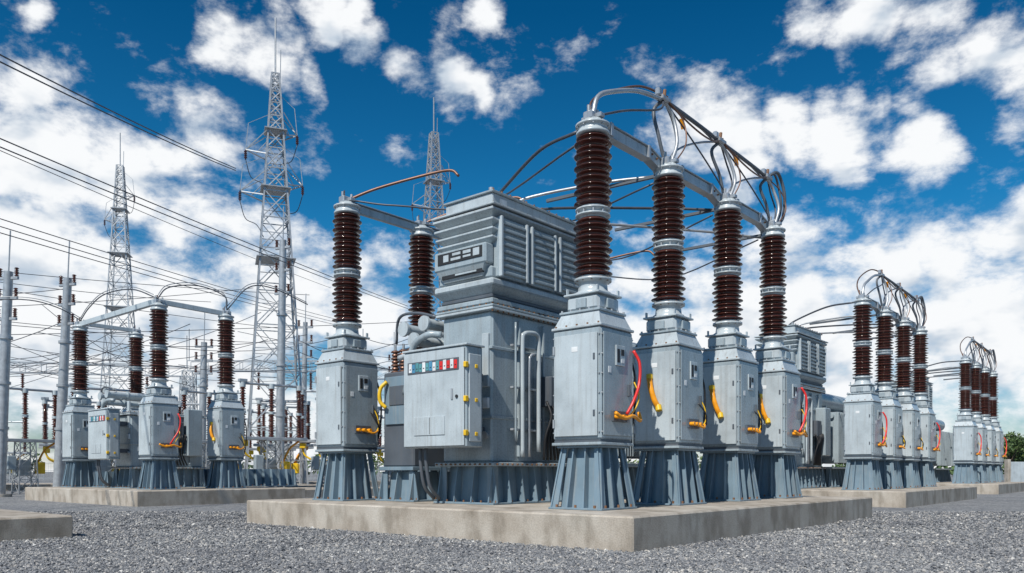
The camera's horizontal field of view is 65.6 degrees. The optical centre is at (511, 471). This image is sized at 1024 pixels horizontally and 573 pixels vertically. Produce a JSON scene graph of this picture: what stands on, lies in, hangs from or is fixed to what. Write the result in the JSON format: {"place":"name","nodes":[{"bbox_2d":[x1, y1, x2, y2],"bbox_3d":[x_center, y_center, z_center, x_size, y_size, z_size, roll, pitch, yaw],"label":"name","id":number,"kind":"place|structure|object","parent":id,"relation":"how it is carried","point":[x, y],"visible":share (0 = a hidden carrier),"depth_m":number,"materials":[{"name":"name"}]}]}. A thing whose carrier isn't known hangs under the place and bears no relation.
{"place":"outdoors","nodes":[
{"label":"outdoors","id":0,"kind":"place"},
{"bbox_2d":[378,369,391,379],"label":"steel gantry","id":1,"kind":"object","parent":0,"point":[379,378],"visible":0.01,"depth_m":71.99,"materials":[{"name":"grey metal"}]},
{"bbox_2d":[388,332,398,372],"bbox_3d":[-8.600,-4.530,58.000,0.800,11.300,0.788,0,0,-19],"label":"steel pole","id":2,"kind":"object","parent":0,"point":[389,359],"visible":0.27,"depth_m":58.10,"materials":[{"name":"metal"}]},
{"bbox_2d":[0,509,1023,572],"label":"gravel","id":3,"kind":"structure","parent":0,"point":[952,550],"depth_m":11.04,"materials":[{"name":"grey gravel"}]},
{"bbox_2d":[0,472,1023,572],"bbox_3d":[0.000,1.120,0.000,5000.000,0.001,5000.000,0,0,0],"label":"ground","id":4,"kind":"structure","parent":0,"point":[1008,502],"depth_m":24.70,"materials":[{"name":"grey gravel"}]},
{"bbox_2d":[0,230,18,496],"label":"steel pole","id":5,"kind":"object","parent":4,"relation":"on","point":[6,318],"visible":0.96,"depth_m":34.81,"materials":[{"name":"metal"}]},
{"bbox_2d":[6,421,29,482],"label":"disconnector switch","id":6,"kind":"object","parent":4,"relation":"on","point":[9,472],"visible":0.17,"depth_m":66.09,"materials":[{"name":"metal"}]},
{"bbox_2d":[6,483,52,490],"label":"concrete slab","id":7,"kind":"structure","parent":4,"relation":"on","point":[8,486],"depth_m":46.95,"materials":[{"name":"grey concrete"}]},
{"bbox_2d":[7,387,57,493],"bbox_3d":[-24.549,-1.599,40.039,1.075,5.462,3.400,0,0,38],"label":"disconnector switch","id":8,"kind":"object","parent":4,"relation":"on","point":[21,467],"visible":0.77,"depth_m":39.99,"materials":[{"name":"metal"}]},
{"bbox_2d":[0,509,72,540],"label":"concrete slab","id":9,"kind":"structure","parent":4,"relation":"on","point":[19,525],"depth_m":13.04,"materials":[{"name":"grey concrete"}]},
{"bbox_2d":[38,404,65,464],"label":"disconnector switch","id":10,"kind":"object","parent":4,"relation":"on","point":[47,407],"visible":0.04,"depth_m":50.90,"materials":[{"name":"metal"}]},
{"bbox_2d":[53,241,76,486],"bbox_3d":[-21.432,-4.923,38.013,1.537,12.117,0.991,0,0,-3],"label":"steel pole","id":11,"kind":"object","parent":4,"relation":"on","point":[64,341],"visible":0.91,"depth_m":37.72,"materials":[{"name":"metal"}]},
{"bbox_2d":[39,397,100,460],"bbox_3d":[-26.030,-1.599,47.055,3.400,5.462,1.075,0,0,-29],"label":"disconnector switch","id":12,"kind":"object","parent":4,"relation":"on","point":[45,400],"visible":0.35,"depth_m":46.26,"materials":[{"name":"metal"}]},
{"bbox_2d":[69,383,129,470],"bbox_3d":[-20.540,-1.599,40.048,3.400,5.462,1.075,0,0,-40],"label":"disconnector switch","id":13,"kind":"object","parent":4,"relation":"on","point":[105,465],"visible":0.06,"depth_m":40.06,"materials":[{"name":"metal"}]},
{"bbox_2d":[10,336,194,408],"bbox_3d":[-36.000,-5.072,64.000,19.955,12.416,1.516,0,0,-13],"label":"steel gantry","id":14,"kind":"object","parent":4,"relation":"on","point":[105,374],"visible":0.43,"depth_m":64.65,"materials":[{"name":"grey metal"}]},
{"bbox_2d":[99,133,135,411],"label":"lattice tower","id":15,"kind":"structure","parent":4,"relation":"on","point":[123,210],"depth_m":71.73,"materials":[{"name":"metal"}]},
{"bbox_2d":[25,487,304,506],"bbox_3d":[-13.556,1.020,30.758,9.720,0.800,6.330,0,0,40],"label":"concrete pad","id":16,"kind":"object","parent":4,"relation":"on","point":[134,497],"visible":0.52,"depth_m":27.46,"materials":[{"name":"grey concrete"}]},
{"bbox_2d":[61,318,96,486],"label":"bushing post","id":17,"kind":"object","parent":16,"relation":"on","point":[80,469],"visible":0.89,"depth_m":31.28,"materials":[{"name":"grey metal"}]},
{"bbox_2d":[0,282,307,331],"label":"overhead busbar","id":18,"kind":"object","parent":17,"relation":"on","point":[92,322],"visible":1,"depth_m":29.45,"materials":[{"name":"grey paint"}]},
{"bbox_2d":[122,325,144,411],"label":"bushing post","id":19,"kind":"object","parent":16,"relation":"on","point":[136,360],"visible":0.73,"depth_m":33.03,"materials":[{"name":"brown ceramic"}]},
{"bbox_2d":[137,295,181,489],"bbox_3d":[-12.139,-2.750,27.456,1.235,6.740,1.100,0,0,40],"label":"bushing post","id":20,"kind":"object","parent":16,"relation":"on","point":[160,431],"visible":1,"depth_m":27.26,"materials":[{"name":"grey metal"}]},
{"bbox_2d":[88,386,297,488],"bbox_3d":[-13.079,-1.328,32.301,3.670,3.896,7.960,0,0,40],"label":"power transformer","id":21,"kind":"object","parent":16,"relation":"on","point":[113,433],"visible":0.62,"depth_m":30.05,"materials":[{"name":"blue paint"}]},
{"bbox_2d":[205,306,246,488],"bbox_3d":[-10.563,-2.750,29.349,1.187,6.740,1.215,0,0,40],"label":"bushing post","id":22,"kind":"object","parent":16,"relation":"on","point":[226,445],"visible":1,"depth_m":29.18,"materials":[{"name":"grey metal"}]},
{"bbox_2d":[177,401,213,467],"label":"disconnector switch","id":23,"kind":"object","parent":4,"relation":"on","point":[180,406],"visible":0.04,"depth_m":48.68,"materials":[{"name":"metal"}]},
{"bbox_2d":[180,387,214,468],"bbox_3d":[-16.049,-1.599,42.039,1.075,5.462,3.400,0,0,38],"label":"disconnector switch","id":24,"kind":"object","parent":4,"relation":"on","point":[184,392],"visible":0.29,"depth_m":41.45,"materials":[{"name":"metal"}]},
{"bbox_2d":[194,313,212,460],"bbox_3d":[-17.978,-4.078,46.026,0.956,10.405,1.025,0,0,41],"label":"steel pole","id":25,"kind":"object","parent":4,"relation":"on","point":[203,374],"visible":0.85,"depth_m":45.89,"materials":[{"name":"metal"}]},
{"bbox_2d":[247,409,295,456],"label":"disconnector switch","id":26,"kind":"object","parent":4,"relation":"on","point":[251,451],"visible":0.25,"depth_m":55.76,"materials":[{"name":"metal"}]},
{"bbox_2d":[238,378,307,486],"bbox_3d":[-11.540,-1.599,38.048,3.400,5.462,1.075,0,0,-40],"label":"disconnector switch","id":27,"kind":"object","parent":4,"relation":"on","point":[260,461],"visible":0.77,"depth_m":37.92,"materials":[{"name":"metal"}]},
{"bbox_2d":[238,18,308,484],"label":"lattice tower","id":28,"kind":"structure","parent":4,"relation":"on","point":[282,191],"depth_m":44.68,"materials":[{"name":"metal"}]},
{"bbox_2d":[181,329,370,479],"bbox_3d":[-19.000,-5.172,64.000,15.271,12.616,1.271,0,0,0],"label":"steel gantry","id":29,"kind":"object","parent":4,"relation":"on","point":[239,361],"visible":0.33,"depth_m":63.91,"materials":[{"name":"grey metal"}]},
{"bbox_2d":[274,207,290,468],"bbox_3d":[-12.561,-6.578,42.932,0.986,15.406,1.156,0,0,-30],"label":"steel pole","id":30,"kind":"object","parent":4,"relation":"on","point":[280,415],"visible":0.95,"depth_m":42.76,"materials":[{"name":"metal"}]},
{"bbox_2d":[253,398,313,473],"bbox_3d":[-13.512,-1.599,47.061,3.400,5.462,1.075,0,0,-11],"label":"disconnector switch","id":31,"kind":"object","parent":4,"relation":"on","point":[295,465],"visible":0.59,"depth_m":46.91,"materials":[{"name":"metal"}]},
{"bbox_2d":[258,404,313,464],"bbox_3d":[-14.530,-1.599,51.055,3.400,5.462,1.075,0,0,-29],"label":"disconnector switch","id":32,"kind":"object","parent":4,"relation":"on","point":[263,417],"visible":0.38,"depth_m":50.80,"materials":[{"name":"metal"}]},
{"bbox_2d":[260,484,323,487],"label":"concrete slab","id":33,"kind":"structure","parent":4,"relation":"on","point":[307,485],"depth_m":40.49,"materials":[{"name":"grey concrete"}]},
{"bbox_2d":[297,294,312,483],"bbox_3d":[-13.085,-5.028,50.044,1.046,12.305,0.795,0,0,-21],"label":"steel pole","id":34,"kind":"object","parent":4,"relation":"on","point":[303,357],"visible":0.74,"depth_m":49.87,"materials":[{"name":"metal"}]},
{"bbox_2d":[8,462,645,480],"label":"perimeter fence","id":35,"kind":"object","parent":4,"relation":"on","point":[309,470],"visible":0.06,"depth_m":94.99,"materials":[{"name":"metal"}]},
{"bbox_2d":[290,487,379,497],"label":"concrete slab","id":36,"kind":"structure","parent":4,"relation":"on","point":[309,491],"depth_m":34.50,"materials":[{"name":"grey concrete"}]},
{"bbox_2d":[295,387,327,484],"bbox_3d":[-9.406,-1.599,41.062,3.400,5.462,1.075,0,0,-6],"label":"disconnector switch","id":37,"kind":"object","parent":36,"relation":"on","point":[315,462],"visible":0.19,"depth_m":40.75,"materials":[{"name":"metal"}]},
{"bbox_2d":[296,481,380,485],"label":"concrete slab","id":38,"kind":"structure","parent":4,"relation":"on","point":[315,482],"depth_m":61.00,"materials":[{"name":"grey concrete"}]},
{"bbox_2d":[375,406,390,483],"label":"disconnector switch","id":39,"kind":"object","parent":4,"relation":"on","point":[379,452],"visible":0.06,"depth_m":52.97,"materials":[{"name":"metal"}]},
{"bbox_2d":[378,415,390,484],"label":"disconnector switch","id":40,"kind":"object","parent":4,"relation":"on","point":[380,444],"visible":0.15,"depth_m":61.12,"materials":[{"name":"metal"}]},
{"bbox_2d":[411,97,450,320],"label":"lattice tower","id":41,"kind":"structure","parent":4,"relation":"on","point":[430,181],"depth_m":61.83,"materials":[{"name":"metal"}]},
{"bbox_2d":[0,54,409,388],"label":"overhead power lines","id":42,"kind":"object","parent":41,"relation":"attached to","point":[171,346],"visible":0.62,"depth_m":42.68,"materials":[{"name":"metal"}]},
{"bbox_2d":[18,453,1003,474],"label":"distant trees","id":43,"kind":"object","parent":4,"relation":"on","point":[629,460],"visible":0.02,"depth_m":188.48,"materials":[{"name":"green plant"}]},
{"bbox_2d":[247,496,871,551],"bbox_3d":[1.483,1.020,18.200,9.720,0.800,10.900,0,0,40],"label":"concrete pad","id":44,"kind":"object","parent":4,"relation":"on","point":[644,527],"visible":0.6,"depth_m":13.34,"materials":[{"name":"grey concrete"}]},
{"bbox_2d":[312,190,381,500],"bbox_3d":[-3.518,-2.750,17.218,1.187,6.740,1.100,0,0,40],"label":"bushing post","id":45,"kind":"object","parent":44,"relation":"on","point":[347,432],"visible":1,"depth_m":17.00,"materials":[{"name":"grey metal"}]},
{"bbox_2d":[398,215,434,370],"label":"bushing post","id":46,"kind":"object","parent":44,"relation":"on","point":[421,261],"visible":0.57,"depth_m":18.73,"materials":[{"name":"brown ceramic"}]},
{"bbox_2d":[375,187,646,504],"bbox_3d":[0.545,-2.360,17.992,3.780,5.960,8.030,0,0,40],"label":"power transformer","id":47,"kind":"object","parent":44,"relation":"on","point":[467,405],"visible":0.81,"depth_m":15.21,"materials":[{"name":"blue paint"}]},
{"bbox_2d":[548,105,641,510],"bbox_3d":[1.421,-2.750,13.156,1.235,6.740,1.100,0,0,40],"label":"bushing post","id":48,"kind":"object","parent":44,"relation":"on","point":[595,416],"visible":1,"depth_m":12.95,"materials":[{"name":"grey metal"}]},
{"bbox_2d":[353,85,786,279],"bbox_3d":[2.034,-6.141,18.877,6.623,2.370,9.794,0,0,40],"label":"overhead busbar","id":49,"kind":"object","parent":48,"relation":"on","point":[640,150],"visible":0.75,"depth_m":16.78,"materials":[{"name":"grey paint"}]},
{"bbox_2d":[632,151,706,505],"bbox_3d":[2.997,-2.750,15.049,1.187,6.740,1.215,0,0,40],"label":"bushing post","id":50,"kind":"object","parent":44,"relation":"on","point":[671,426],"visible":0.98,"depth_m":14.86,"materials":[{"name":"grey metal"}]},
{"bbox_2d":[696,188,761,501],"bbox_3d":[4.647,-2.750,16.993,1.187,6.740,1.215,0,0,40],"label":"bushing post","id":51,"kind":"object","parent":44,"relation":"on","point":[731,430],"visible":0.98,"depth_m":16.80,"materials":[{"name":"grey metal"}]},
{"bbox_2d":[752,216,807,498],"bbox_3d":[6.257,-2.750,18.852,1.235,6.740,1.215,0,0,40],"label":"bushing post","id":52,"kind":"object","parent":44,"relation":"on","point":[778,448],"visible":0.95,"depth_m":18.66,"materials":[{"name":"grey metal"}]},
{"bbox_2d":[801,486,976,507],"bbox_3d":[11.941,1.020,31.753,9.720,0.800,10.900,0,0,40],"label":"concrete pad","id":53,"kind":"object","parent":4,"relation":"on","point":[905,497],"visible":0.26,"depth_m":25.99,"materials":[{"name":"grey concrete"}]},
{"bbox_2d":[754,322,846,488],"bbox_3d":[11.004,-2.360,31.545,3.780,5.960,8.030,0,0,40],"label":"power transformer","id":54,"kind":"object","parent":53,"relation":"on","point":[821,443],"visible":0.34,"depth_m":29.55,"materials":[{"name":"blue paint"}]},
{"bbox_2d":[841,290,887,489],"bbox_3d":[11.879,-2.750,26.709,1.235,6.740,1.100,0,0,40],"label":"bushing post","id":55,"kind":"object","parent":53,"relation":"on","point":[863,440],"visible":1,"depth_m":26.50,"materials":[{"name":"grey metal"}]},
{"bbox_2d":[789,269,926,341],"bbox_3d":[13.406,-6.141,30.752,3.057,2.370,8.250,0,0,40],"label":"overhead busbar","id":56,"kind":"object","parent":55,"relation":"on","point":[876,308],"visible":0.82,"depth_m":29.96,"materials":[{"name":"grey paint"}]},
{"bbox_2d":[874,303,905,488],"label":"bushing post","id":57,"kind":"object","parent":53,"relation":"on","point":[891,456],"visible":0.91,"depth_m":28.40,"materials":[{"name":"grey metal"}]},
{"bbox_2d":[894,314,923,487],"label":"bushing post","id":58,"kind":"object","parent":53,"relation":"on","point":[908,464],"visible":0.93,"depth_m":30.35,"materials":[{"name":"grey metal"}]},
{"bbox_2d":[911,323,940,486],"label":"bushing post","id":59,"kind":"object","parent":53,"relation":"on","point":[929,436],"visible":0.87,"depth_m":32.22,"materials":[{"name":"grey metal"}]},
{"bbox_2d":[936,482,1023,493],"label":"concrete pad","id":60,"kind":"object","parent":4,"relation":"on","point":[998,488],"visible":0.17,"depth_m":39.96,"materials":[{"name":"grey concrete"}]},
{"bbox_2d":[892,374,954,481],"bbox_3d":[22.608,-2.360,45.830,3.780,5.960,8.030,0,0,40],"label":"power transformer","id":61,"kind":"object","parent":60,"relation":"on","point":[944,456],"visible":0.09,"depth_m":45.46,"materials":[{"name":"blue paint"}]},
{"bbox_2d":[952,354,981,483],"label":"bushing post","id":62,"kind":"object","parent":60,"relation":"on","point":[966,444],"visible":1,"depth_m":40.79,"materials":[{"name":"grey metal"}]},
{"bbox_2d":[910,337,996,379],"bbox_3d":[25.011,-6.141,45.037,3.057,2.370,8.250,0,0,40],"label":"overhead busbar","id":63,"kind":"object","parent":62,"relation":"on","point":[987,353],"visible":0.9,"depth_m":44.56,"materials":[{"name":"grey paint"}]},
{"bbox_2d":[970,359,989,482],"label":"bushing post","id":64,"kind":"object","parent":60,"relation":"on","point":[978,419],"visible":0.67,"depth_m":42.69,"materials":[{"name":"grey metal"}]},
{"bbox_2d":[979,364,997,482],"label":"bushing post","id":65,"kind":"object","parent":60,"relation":"on","point":[991,431],"visible":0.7,"depth_m":44.63,"materials":[{"name":"grey metal"}]},
{"bbox_2d":[988,369,1006,481],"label":"bushing post","id":66,"kind":"object","parent":60,"relation":"on","point":[1000,437],"visible":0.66,"depth_m":46.51,"materials":[{"name":"grey metal"}]},
{"bbox_2d":[1002,435,1023,464],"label":"tree","id":67,"kind":"object","parent":4,"relation":"on","point":[1016,444],"visible":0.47,"depth_m":69.47,"materials":[{"name":"green plant"}]},
{"bbox_2d":[0,0,1023,471],"label":"sky","id":68,"kind":"structure","parent":0,"point":[893,130],"materials":[{"name":"blue"}]},
{"bbox_2d":[1004,459,1023,481],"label":"perimeter wall","id":69,"kind":"structure","parent":0,"point":[1013,471],"depth_m":64.07,"materials":[{"name":"grey paint"}]}
]}

